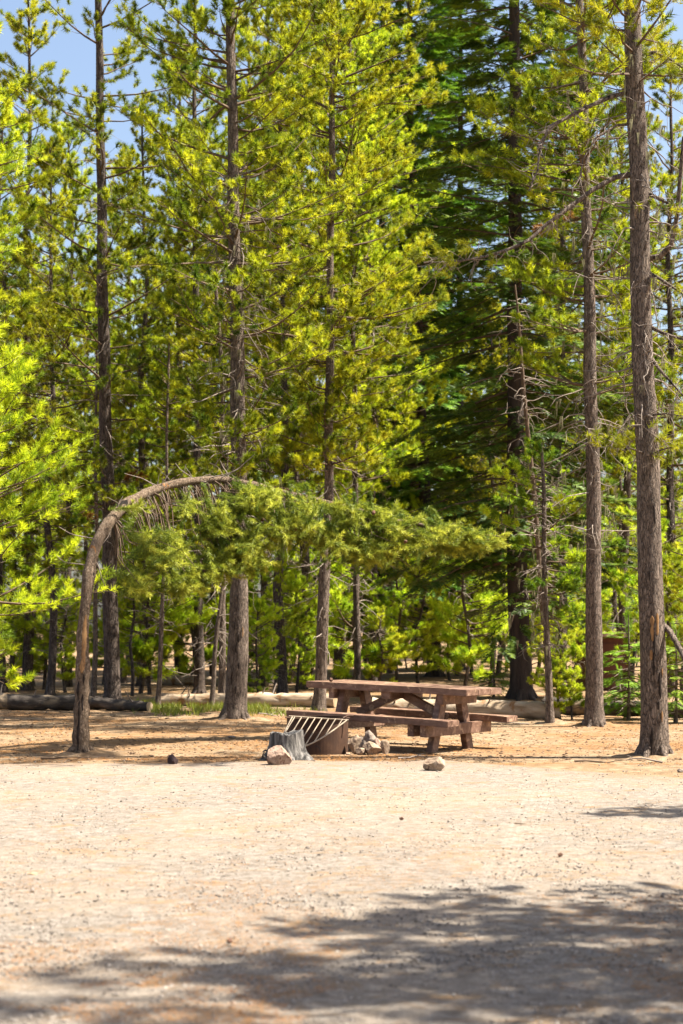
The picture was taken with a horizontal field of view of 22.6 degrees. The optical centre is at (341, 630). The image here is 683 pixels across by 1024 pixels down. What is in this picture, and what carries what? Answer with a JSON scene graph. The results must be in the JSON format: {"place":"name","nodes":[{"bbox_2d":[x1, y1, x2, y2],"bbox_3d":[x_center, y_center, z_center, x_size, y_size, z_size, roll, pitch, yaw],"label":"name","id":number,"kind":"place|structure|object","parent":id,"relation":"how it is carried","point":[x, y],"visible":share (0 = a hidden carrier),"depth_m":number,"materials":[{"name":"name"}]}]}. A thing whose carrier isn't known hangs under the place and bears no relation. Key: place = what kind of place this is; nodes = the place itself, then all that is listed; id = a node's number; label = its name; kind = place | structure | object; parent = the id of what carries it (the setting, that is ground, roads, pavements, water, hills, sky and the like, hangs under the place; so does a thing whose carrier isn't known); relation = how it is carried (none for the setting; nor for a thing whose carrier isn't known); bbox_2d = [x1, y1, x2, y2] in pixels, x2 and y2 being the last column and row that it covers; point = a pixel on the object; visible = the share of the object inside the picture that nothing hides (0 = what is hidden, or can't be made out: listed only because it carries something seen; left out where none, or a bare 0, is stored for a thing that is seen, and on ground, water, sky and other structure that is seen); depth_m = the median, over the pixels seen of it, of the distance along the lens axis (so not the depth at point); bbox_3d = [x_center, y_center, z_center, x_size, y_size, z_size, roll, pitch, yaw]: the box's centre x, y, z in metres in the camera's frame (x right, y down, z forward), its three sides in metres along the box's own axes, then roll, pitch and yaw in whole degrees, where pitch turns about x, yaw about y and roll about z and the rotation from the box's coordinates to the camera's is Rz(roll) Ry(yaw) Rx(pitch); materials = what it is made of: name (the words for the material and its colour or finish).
{"place":"outdoors","nodes":[
{"label":"outdoors","id":0,"kind":"place"},
{"bbox_2d":[0,759,682,1023],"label":"gravel road","id":1,"kind":"structure","parent":0,"point":[420,1003],"depth_m":9.60,"materials":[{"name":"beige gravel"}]},
{"bbox_2d":[267,745,291,764],"bbox_3d":[-0.666,1.356,18.338,0.268,0.243,0.200,0,0,0],"label":"boulder","id":2,"kind":"object","parent":1,"relation":"on","point":[278,755],"visible":0.9,"depth_m":18.27,"materials":[{"name":"beige stone"}]},
{"bbox_2d":[423,756,444,770],"bbox_3d":[0.959,1.387,17.661,0.234,0.171,0.198,0,0,0],"label":"boulder","id":3,"kind":"object","parent":1,"relation":"on","point":[434,764],"visible":0.98,"depth_m":17.59,"materials":[{"name":"beige stone"}]},
{"bbox_2d":[0,632,682,777],"bbox_3d":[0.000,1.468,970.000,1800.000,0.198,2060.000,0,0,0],"label":"ground","id":4,"kind":"structure","parent":0,"point":[408,676],"depth_m":23.76,"materials":[{"name":"brown soil"}]},
{"bbox_2d":[0,85,48,370],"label":"pine tree","id":5,"kind":"object","parent":4,"relation":"on","point":[11,167],"visible":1,"depth_m":24.89,"materials":[{"name":"green plant"}]},
{"bbox_2d":[0,20,60,493],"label":"pine tree","id":6,"kind":"object","parent":4,"relation":"on","point":[30,205],"visible":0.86,"depth_m":26.34,"materials":[{"name":"green plant"}]},
{"bbox_2d":[2,507,64,670],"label":"young pine","id":7,"kind":"object","parent":4,"relation":"on","point":[18,624],"visible":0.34,"depth_m":41.55,"materials":[{"name":"green plant"}]},
{"bbox_2d":[0,452,71,689],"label":"young pine","id":8,"kind":"object","parent":4,"relation":"on","point":[12,657],"visible":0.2,"depth_m":41.51,"materials":[{"name":"green plant"}]},
{"bbox_2d":[0,685,74,710],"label":"fallen log","id":9,"kind":"object","parent":4,"relation":"on","point":[31,702],"visible":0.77,"depth_m":31.49,"materials":[{"name":"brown wood"}]},
{"bbox_2d":[0,101,84,692],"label":"pine tree","id":10,"kind":"object","parent":4,"relation":"on","point":[9,142],"visible":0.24,"depth_m":40.50,"materials":[{"name":"green plant"}]},
{"bbox_2d":[11,534,92,688],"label":"young pine","id":11,"kind":"object","parent":4,"relation":"on","point":[37,668],"visible":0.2,"depth_m":42.28,"materials":[{"name":"green plant"}]},
{"bbox_2d":[23,574,90,692],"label":"young pine","id":12,"kind":"object","parent":4,"relation":"on","point":[67,653],"visible":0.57,"depth_m":40.73,"materials":[{"name":"green plant"}]},
{"bbox_2d":[0,0,115,690],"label":"pine tree","id":13,"kind":"object","parent":4,"relation":"on","point":[16,25],"visible":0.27,"depth_m":41.63,"materials":[{"name":"green plant"}]},
{"bbox_2d":[0,319,122,690],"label":"pine tree","id":14,"kind":"object","parent":4,"relation":"on","point":[37,471],"visible":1,"depth_m":24.27,"materials":[{"name":"green plant"}]},
{"bbox_2d":[0,135,137,695],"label":"pine tree","id":15,"kind":"object","parent":4,"relation":"on","point":[49,283],"visible":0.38,"depth_m":38.64,"materials":[{"name":"green plant"}]},
{"bbox_2d":[4,120,144,686],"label":"pine tree","id":16,"kind":"object","parent":4,"relation":"on","point":[71,131],"visible":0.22,"depth_m":43.60,"materials":[{"name":"green plant"}]},
{"bbox_2d":[36,289,133,622],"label":"pine tree","id":17,"kind":"object","parent":4,"relation":"on","point":[85,548],"visible":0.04,"depth_m":62.14,"materials":[{"name":"green plant"}]},
{"bbox_2d":[50,750,125,757],"bbox_3d":[-2.950,1.439,19.909,1.000,0.089,0.800,0,0,0],"label":"ground mound","id":18,"kind":"object","parent":4,"relation":"on","point":[97,754],"visible":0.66,"depth_m":19.72,"materials":[{"name":"beige soil"}]},
{"bbox_2d":[0,0,208,698],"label":"pine tree","id":19,"kind":"object","parent":4,"relation":"on","point":[101,271],"visible":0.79,"depth_m":32.82,"materials":[{"name":"green plant"}]},
{"bbox_2d":[71,529,138,684],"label":"young pine","id":20,"kind":"object","parent":4,"relation":"on","point":[83,555],"visible":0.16,"depth_m":45.73,"materials":[{"name":"green plant"}]},
{"bbox_2d":[59,280,155,696],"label":"pine tree","id":21,"kind":"object","parent":4,"relation":"on","point":[120,359],"visible":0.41,"depth_m":35.28,"materials":[{"name":"green plant"}]},
{"bbox_2d":[66,688,152,711],"bbox_3d":[-4.327,1.285,31.653,0.471,0.414,2.373,0,0,-43],"label":"fallen log","id":22,"kind":"object","parent":4,"relation":"on","point":[98,702],"visible":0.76,"depth_m":31.33,"materials":[{"name":"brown wood"}]},
{"bbox_2d":[50,375,207,682],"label":"young pine","id":23,"kind":"object","parent":4,"relation":"on","point":[124,679],"visible":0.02,"depth_m":49.09,"materials":[{"name":"green plant"}]},
{"bbox_2d":[63,143,206,674],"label":"pine tree","id":24,"kind":"object","parent":4,"relation":"on","point":[124,319],"visible":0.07,"depth_m":56.70,"materials":[{"name":"green plant"}]},
{"bbox_2d":[103,532,172,695],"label":"young pine","id":25,"kind":"object","parent":4,"relation":"on","point":[125,650],"visible":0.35,"depth_m":38.36,"materials":[{"name":"green plant"}]},
{"bbox_2d":[97,248,191,669],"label":"pine tree","id":26,"kind":"object","parent":4,"relation":"on","point":[147,462],"visible":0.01,"depth_m":62.34,"materials":[{"name":"green plant"}]},
{"bbox_2d":[99,525,190,694],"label":"young pine","id":27,"kind":"object","parent":4,"relation":"on","point":[146,673],"visible":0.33,"depth_m":39.08,"materials":[{"name":"green plant"}]},
{"bbox_2d":[70,89,222,685],"bbox_3d":[-5.302,-6.342,45.226,4.055,15.929,4.309,0,0,-30],"label":"pine tree","id":28,"kind":"object","parent":4,"relation":"on","point":[141,450],"visible":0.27,"depth_m":44.94,"materials":[{"name":"green plant"}]},
{"bbox_2d":[90,513,225,693],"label":"young pine","id":29,"kind":"object","parent":4,"relation":"on","point":[183,615],"visible":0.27,"depth_m":39.45,"materials":[{"name":"green plant"}]},
{"bbox_2d":[108,326,208,706],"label":"pine tree","id":30,"kind":"object","parent":4,"relation":"on","point":[159,369],"visible":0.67,"depth_m":32.82,"materials":[{"name":"green plant"}]},
{"bbox_2d":[86,56,249,674],"bbox_3d":[-4.574,-7.273,47.458,4.772,17.890,4.726,0,0,40],"label":"pine tree","id":31,"kind":"object","parent":4,"relation":"on","point":[179,248],"visible":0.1,"depth_m":47.45,"materials":[{"name":"green plant"}]},
{"bbox_2d":[152,554,228,685],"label":"young pine","id":32,"kind":"object","parent":4,"relation":"on","point":[179,643],"visible":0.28,"depth_m":46.32,"materials":[{"name":"green plant"}]},
{"bbox_2d":[115,0,292,693],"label":"pine tree","id":33,"kind":"object","parent":4,"relation":"on","point":[199,661],"visible":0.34,"depth_m":39.70,"materials":[{"name":"green plant"}]},
{"bbox_2d":[167,514,252,676],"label":"young pine","id":34,"kind":"object","parent":4,"relation":"on","point":[211,593],"visible":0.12,"depth_m":46.77,"materials":[{"name":"green plant"}]},
{"bbox_2d":[162,669,268,685],"bbox_3d":[-3.357,1.260,45.477,3.252,0.467,0.462,0,0,26],"label":"fallen log","id":35,"kind":"object","parent":4,"relation":"on","point":[180,679],"visible":0.45,"depth_m":45.68,"materials":[{"name":"brown wood"}]},
{"bbox_2d":[161,214,277,692],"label":"pine tree","id":36,"kind":"object","parent":4,"relation":"on","point":[190,345],"visible":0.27,"depth_m":33.13,"materials":[{"name":"green plant"}]},
{"bbox_2d":[182,441,260,704],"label":"pine tree","id":37,"kind":"object","parent":4,"relation":"on","point":[217,632],"visible":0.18,"depth_m":32.41,"materials":[{"name":"green plant"}]},
{"bbox_2d":[89,0,362,719],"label":"pine tree","id":38,"kind":"object","parent":4,"relation":"on","point":[234,375],"visible":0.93,"depth_m":27.92,"materials":[{"name":"green plant"}]},
{"bbox_2d":[131,696,326,716],"bbox_3d":[-2.258,1.396,32.580,4.050,0.210,6.026,0,0,0],"label":"grass patch","id":39,"kind":"object","parent":4,"relation":"on","point":[173,709],"visible":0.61,"depth_m":30.95,"materials":[{"name":"green plant"}]},
{"bbox_2d":[161,0,314,677],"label":"pine tree","id":40,"kind":"object","parent":4,"relation":"on","point":[260,23],"visible":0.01,"depth_m":53.29,"materials":[{"name":"green plant"}]},
{"bbox_2d":[161,683,337,707],"bbox_3d":[-1.804,1.260,32.774,3.477,0.492,0.465,0,0,10],"label":"fallen log","id":41,"kind":"object","parent":4,"relation":"on","point":[282,699],"visible":0.59,"depth_m":32.64,"materials":[{"name":"brown wood"}]},
{"bbox_2d":[226,595,284,693],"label":"young pine","id":42,"kind":"object","parent":4,"relation":"on","point":[260,605],"visible":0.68,"depth_m":34.15,"materials":[{"name":"green plant"}]},
{"bbox_2d":[216,512,317,685],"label":"young pine","id":43,"kind":"object","parent":4,"relation":"on","point":[266,577],"visible":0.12,"depth_m":44.34,"materials":[{"name":"green plant"}]},
{"bbox_2d":[173,0,364,684],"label":"pine tree","id":44,"kind":"object","parent":4,"relation":"on","point":[268,10],"visible":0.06,"depth_m":46.41,"materials":[{"name":"green plant"}]},
{"bbox_2d":[248,560,310,693],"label":"young pine","id":45,"kind":"object","parent":4,"relation":"on","point":[278,579],"visible":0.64,"depth_m":36.42,"materials":[{"name":"green plant"}]},
{"bbox_2d":[200,2,366,693],"bbox_3d":[-1.296,-6.028,37.147,3.832,15.324,3.651,0,0,32],"label":"pine tree","id":46,"kind":"object","parent":4,"relation":"on","point":[282,681],"visible":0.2,"depth_m":36.94,"materials":[{"name":"green plant"}]},
{"bbox_2d":[56,454,512,754],"bbox_3d":[-0.936,-0.365,22.183,6.740,3.858,2.662,0,0,-37],"label":"bent pine tree","id":47,"kind":"object","parent":4,"relation":"on","point":[395,537],"visible":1,"depth_m":21.99,"materials":[{"name":"green plant"}]},
{"bbox_2d":[259,729,312,760],"bbox_3d":[-0.608,1.295,19.183,0.703,0.370,0.719,0,0,0],"label":"tree stump","id":48,"kind":"object","parent":4,"relation":"on","point":[292,743],"visible":0.79,"depth_m":19.00,"materials":[{"name":"grey wood"}]},
{"bbox_2d":[219,385,359,683],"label":"young pine","id":49,"kind":"object","parent":4,"relation":"on","point":[292,674],"visible":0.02,"depth_m":47.33,"materials":[{"name":"green plant"}]},
{"bbox_2d":[264,569,337,692],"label":"young pine","id":50,"kind":"object","parent":4,"relation":"on","point":[299,583],"visible":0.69,"depth_m":37.68,"materials":[{"name":"green plant"}]},
{"bbox_2d":[203,39,405,688],"bbox_3d":[-0.864,-6.573,42.235,4.673,16.459,4.719,0,0,-35],"label":"pine tree","id":51,"kind":"object","parent":4,"relation":"on","point":[304,568],"visible":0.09,"depth_m":41.99,"materials":[{"name":"green plant"}]},
{"bbox_2d":[272,553,348,676],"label":"young pine","id":52,"kind":"object","parent":4,"relation":"on","point":[330,647],"visible":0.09,"depth_m":47.51,"materials":[{"name":"green plant"}]},
{"bbox_2d":[283,715,353,754],"bbox_3d":[-0.285,1.242,20.069,0.866,0.497,1.315,0,0,0],"label":"fire ring","id":53,"kind":"object","parent":4,"relation":"on","point":[325,734],"visible":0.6,"depth_m":20.00,"materials":[{"name":"metal"}]},
{"bbox_2d":[221,0,427,679],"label":"pine tree","id":54,"kind":"object","parent":4,"relation":"on","point":[339,655],"visible":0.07,"depth_m":45.34,"materials":[{"name":"green plant"}]},
{"bbox_2d":[214,0,449,710],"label":"pine tree","id":55,"kind":"object","parent":4,"relation":"on","point":[333,14],"visible":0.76,"depth_m":30.42,"materials":[{"name":"green plant"}]},
{"bbox_2d":[225,0,454,679],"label":"pine tree","id":56,"kind":"object","parent":4,"relation":"on","point":[399,201],"visible":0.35,"depth_m":38.07,"materials":[{"name":"green plant"}]},
{"bbox_2d":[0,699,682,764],"bbox_3d":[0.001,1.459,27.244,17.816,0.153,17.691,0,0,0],"label":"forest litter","id":57,"kind":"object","parent":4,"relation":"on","point":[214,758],"visible":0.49,"depth_m":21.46,"materials":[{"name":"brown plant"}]},
{"bbox_2d":[291,527,405,679],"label":"young pine","id":58,"kind":"object","parent":4,"relation":"on","point":[344,607],"visible":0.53,"depth_m":41.33,"materials":[{"name":"green plant"}]},
{"bbox_2d":[286,5,476,671],"bbox_3d":[1.394,-11.184,57.826,6.775,25.641,7.619,0,0,-13],"label":"fir tree","id":59,"kind":"object","parent":4,"relation":"on","point":[383,9],"visible":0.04,"depth_m":57.45,"materials":[{"name":"green plant"}]},
{"bbox_2d":[302,94,461,680],"bbox_3d":[0.967,-6.053,44.003,4.158,15.449,4.243,0,0,35],"label":"pine tree","id":60,"kind":"object","parent":4,"relation":"on","point":[404,410],"visible":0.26,"depth_m":43.67,"materials":[{"name":"green plant"}]},
{"bbox_2d":[362,605,422,691],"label":"young pine","id":61,"kind":"object","parent":4,"relation":"on","point":[369,669],"visible":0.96,"depth_m":40.90,"materials":[{"name":"green plant"}]},
{"bbox_2d":[340,73,456,672],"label":"pine tree","id":62,"kind":"object","parent":4,"relation":"on","point":[392,423],"visible":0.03,"depth_m":55.95,"materials":[{"name":"green plant"}]},
{"bbox_2d":[364,554,436,680],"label":"young pine","id":63,"kind":"object","parent":4,"relation":"on","point":[388,594],"visible":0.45,"depth_m":42.02,"materials":[{"name":"green plant"}]},
{"bbox_2d":[286,680,516,751],"bbox_3d":[0.746,1.074,21.226,2.378,0.812,1.646,2,1,36],"label":"picnic table","id":64,"kind":"object","parent":4,"relation":"on","point":[369,714],"visible":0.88,"depth_m":20.99,"materials":[{"name":"brown paint"}]},
{"bbox_2d":[380,558,451,682],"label":"young pine","id":65,"kind":"object","parent":4,"relation":"on","point":[426,653],"visible":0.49,"depth_m":45.29,"materials":[{"name":"green plant"}]},
{"bbox_2d":[291,0,567,676],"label":"fir tree","id":66,"kind":"object","parent":4,"relation":"on","point":[426,48],"visible":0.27,"depth_m":51.75,"materials":[{"name":"green plant"}]},
{"bbox_2d":[377,493,482,657],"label":"young pine","id":67,"kind":"object","parent":4,"relation":"on","point":[414,504],"visible":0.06,"depth_m":51.62,"materials":[{"name":"green plant"}]},
{"bbox_2d":[349,0,549,669],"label":"fir tree","id":68,"kind":"object","parent":4,"relation":"on","point":[480,34],"visible":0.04,"depth_m":60.74,"materials":[{"name":"green plant"}]},
{"bbox_2d":[410,564,491,679],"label":"young pine","id":69,"kind":"object","parent":4,"relation":"on","point":[461,625],"visible":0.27,"depth_m":49.21,"materials":[{"name":"green plant"}]},
{"bbox_2d":[372,694,559,718],"bbox_3d":[2.064,1.230,28.644,3.192,0.544,0.551,0,0,10],"label":"fallen log","id":70,"kind":"object","parent":4,"relation":"on","point":[528,709],"visible":0.36,"depth_m":28.50,"materials":[{"name":"brown wood"}]},
{"bbox_2d":[422,550,533,685],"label":"young pine","id":71,"kind":"object","parent":4,"relation":"on","point":[475,647],"visible":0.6,"depth_m":41.18,"materials":[{"name":"green plant"}]},
{"bbox_2d":[474,654,509,696],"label":"young fir","id":72,"kind":"object","parent":4,"relation":"on","point":[499,674],"visible":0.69,"depth_m":37.09,"materials":[{"name":"green plant"}]},
{"bbox_2d":[441,296,545,685],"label":"pine tree","id":73,"kind":"object","parent":4,"relation":"on","point":[495,305],"visible":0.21,"depth_m":42.01,"materials":[{"name":"green plant"}]},
{"bbox_2d":[440,426,546,676],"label":"young pine","id":74,"kind":"object","parent":4,"relation":"on","point":[499,658],"visible":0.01,"depth_m":51.75,"materials":[{"name":"green plant"}]},
{"bbox_2d":[366,0,637,700],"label":"fir tree","id":75,"kind":"object","parent":4,"relation":"on","point":[514,43],"visible":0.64,"depth_m":35.50,"materials":[{"name":"green plant"}]},
{"bbox_2d":[459,543,570,668],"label":"young pine","id":76,"kind":"object","parent":4,"relation":"on","point":[474,620],"visible":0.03,"depth_m":48.59,"materials":[{"name":"green plant"}]},
{"bbox_2d":[491,284,567,649],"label":"dead tree","id":77,"kind":"object","parent":4,"relation":"on","point":[535,520],"visible":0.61,"depth_m":28.41,"materials":[{"name":"brown wood"}]},
{"bbox_2d":[405,0,682,756],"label":"pine tree","id":78,"kind":"object","parent":4,"relation":"on","point":[654,723],"visible":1,"depth_m":19.52,"materials":[{"name":"green plant"}]},
{"bbox_2d":[504,507,585,683],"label":"young pine","id":79,"kind":"object","parent":4,"relation":"on","point":[537,642],"visible":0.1,"depth_m":47.23,"materials":[{"name":"green plant"}]},
{"bbox_2d":[478,435,627,722],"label":"pine tree","id":80,"kind":"object","parent":4,"relation":"on","point":[568,581],"visible":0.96,"depth_m":26.82,"materials":[{"name":"green plant"}]},
{"bbox_2d":[473,73,633,685],"bbox_3d":[5.877,-6.573,45.295,4.523,16.459,4.479,0,0,41],"label":"pine tree","id":81,"kind":"object","parent":4,"relation":"on","point":[564,361],"visible":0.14,"depth_m":44.99,"materials":[{"name":"green plant"}]},
{"bbox_2d":[526,609,585,719],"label":"young pine","id":82,"kind":"object","parent":4,"relation":"on","point":[557,669],"visible":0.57,"depth_m":28.34,"materials":[{"name":"green plant"}]},
{"bbox_2d":[531,633,585,719],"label":"young pine","id":83,"kind":"object","parent":4,"relation":"on","point":[570,672],"visible":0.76,"depth_m":28.34,"materials":[{"name":"green plant"}]},
{"bbox_2d":[444,0,681,668],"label":"fir tree","id":84,"kind":"object","parent":4,"relation":"on","point":[606,584],"visible":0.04,"depth_m":53.00,"materials":[{"name":"green plant"}]},
{"bbox_2d":[448,0,682,726],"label":"pine tree","id":85,"kind":"object","parent":4,"relation":"on","point":[594,713],"visible":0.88,"depth_m":26.00,"materials":[{"name":"green plant"}]},
{"bbox_2d":[526,443,607,647],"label":"young pine","id":86,"kind":"object","parent":4,"relation":"on","point":[550,548],"visible":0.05,"depth_m":46.43,"materials":[{"name":"green plant"}]},
{"bbox_2d":[542,694,682,718],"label":"fallen log","id":87,"kind":"object","parent":4,"relation":"on","point":[579,711],"visible":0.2,"depth_m":29.63,"materials":[{"name":"wood"}]},
{"bbox_2d":[556,57,682,656],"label":"pine tree","id":88,"kind":"object","parent":4,"relation":"on","point":[627,485],"visible":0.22,"depth_m":44.51,"materials":[{"name":"green plant"}]},
{"bbox_2d":[603,604,640,719],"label":"young fir","id":89,"kind":"object","parent":4,"relation":"on","point":[629,707],"visible":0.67,"depth_m":28.43,"materials":[{"name":"green plant"}]},
{"bbox_2d":[576,434,682,632],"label":"young pine","id":90,"kind":"object","parent":4,"relation":"on","point":[606,610],"visible":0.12,"depth_m":49.51,"materials":[{"name":"green plant"}]},
{"bbox_2d":[583,38,682,696],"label":"pine tree","id":91,"kind":"object","parent":4,"relation":"on","point":[671,320],"visible":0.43,"depth_m":36.47,"materials":[{"name":"green plant"}]},
{"bbox_2d":[601,517,682,699],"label":"young pine","id":92,"kind":"object","parent":4,"relation":"on","point":[625,577],"visible":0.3,"depth_m":35.21,"materials":[{"name":"green plant"}]},
{"bbox_2d":[601,401,682,637],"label":"young pine","id":93,"kind":"object","parent":4,"relation":"on","point":[621,509],"visible":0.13,"depth_m":40.89,"materials":[{"name":"green plant"}]},
{"bbox_2d":[602,291,682,553],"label":"pine tree","id":94,"kind":"object","parent":4,"relation":"on","point":[635,481],"visible":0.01,"depth_m":84.68,"materials":[{"name":"green plant"}]},
{"bbox_2d":[610,752,682,759],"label":"ground mound","id":95,"kind":"object","parent":4,"relation":"on","point":[671,756],"visible":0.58,"depth_m":19.47,"materials":[{"name":"beige soil"}]},
{"bbox_2d":[627,617,682,722],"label":"young fir","id":96,"kind":"object","parent":4,"relation":"on","point":[675,693],"visible":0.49,"depth_m":27.36,"materials":[{"name":"green plant"}]},
{"bbox_2d":[629,547,682,678],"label":"young pine","id":97,"kind":"object","parent":4,"relation":"on","point":[668,619],"visible":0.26,"depth_m":34.05,"materials":[{"name":"green plant"}]},
{"bbox_2d":[661,528,682,702],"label":"young pine","id":98,"kind":"object","parent":4,"relation":"on","point":[672,569],"visible":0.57,"depth_m":33.09,"materials":[{"name":"green plant"}]},
{"bbox_2d":[0,0,682,631],"label":"sky","id":99,"kind":"structure","parent":0,"point":[72,51],"materials":[{"name":"blue"}]},
{"bbox_2d":[575,633,636,690],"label":"shed","id":100,"kind":"structure","parent":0,"point":[610,644],"depth_m":40.65,"materials":[{"name":"brown wood"}]},
{"bbox_2d":[603,643,620,689],"bbox_3d":[6.382,0.860,40.633,0.553,1.101,0.032,0,0,-9],"label":"door","id":101,"kind":"structure","parent":100,"relation":"in","point":[608,647],"depth_m":40.62,"materials":[{"name":"brown wood"}]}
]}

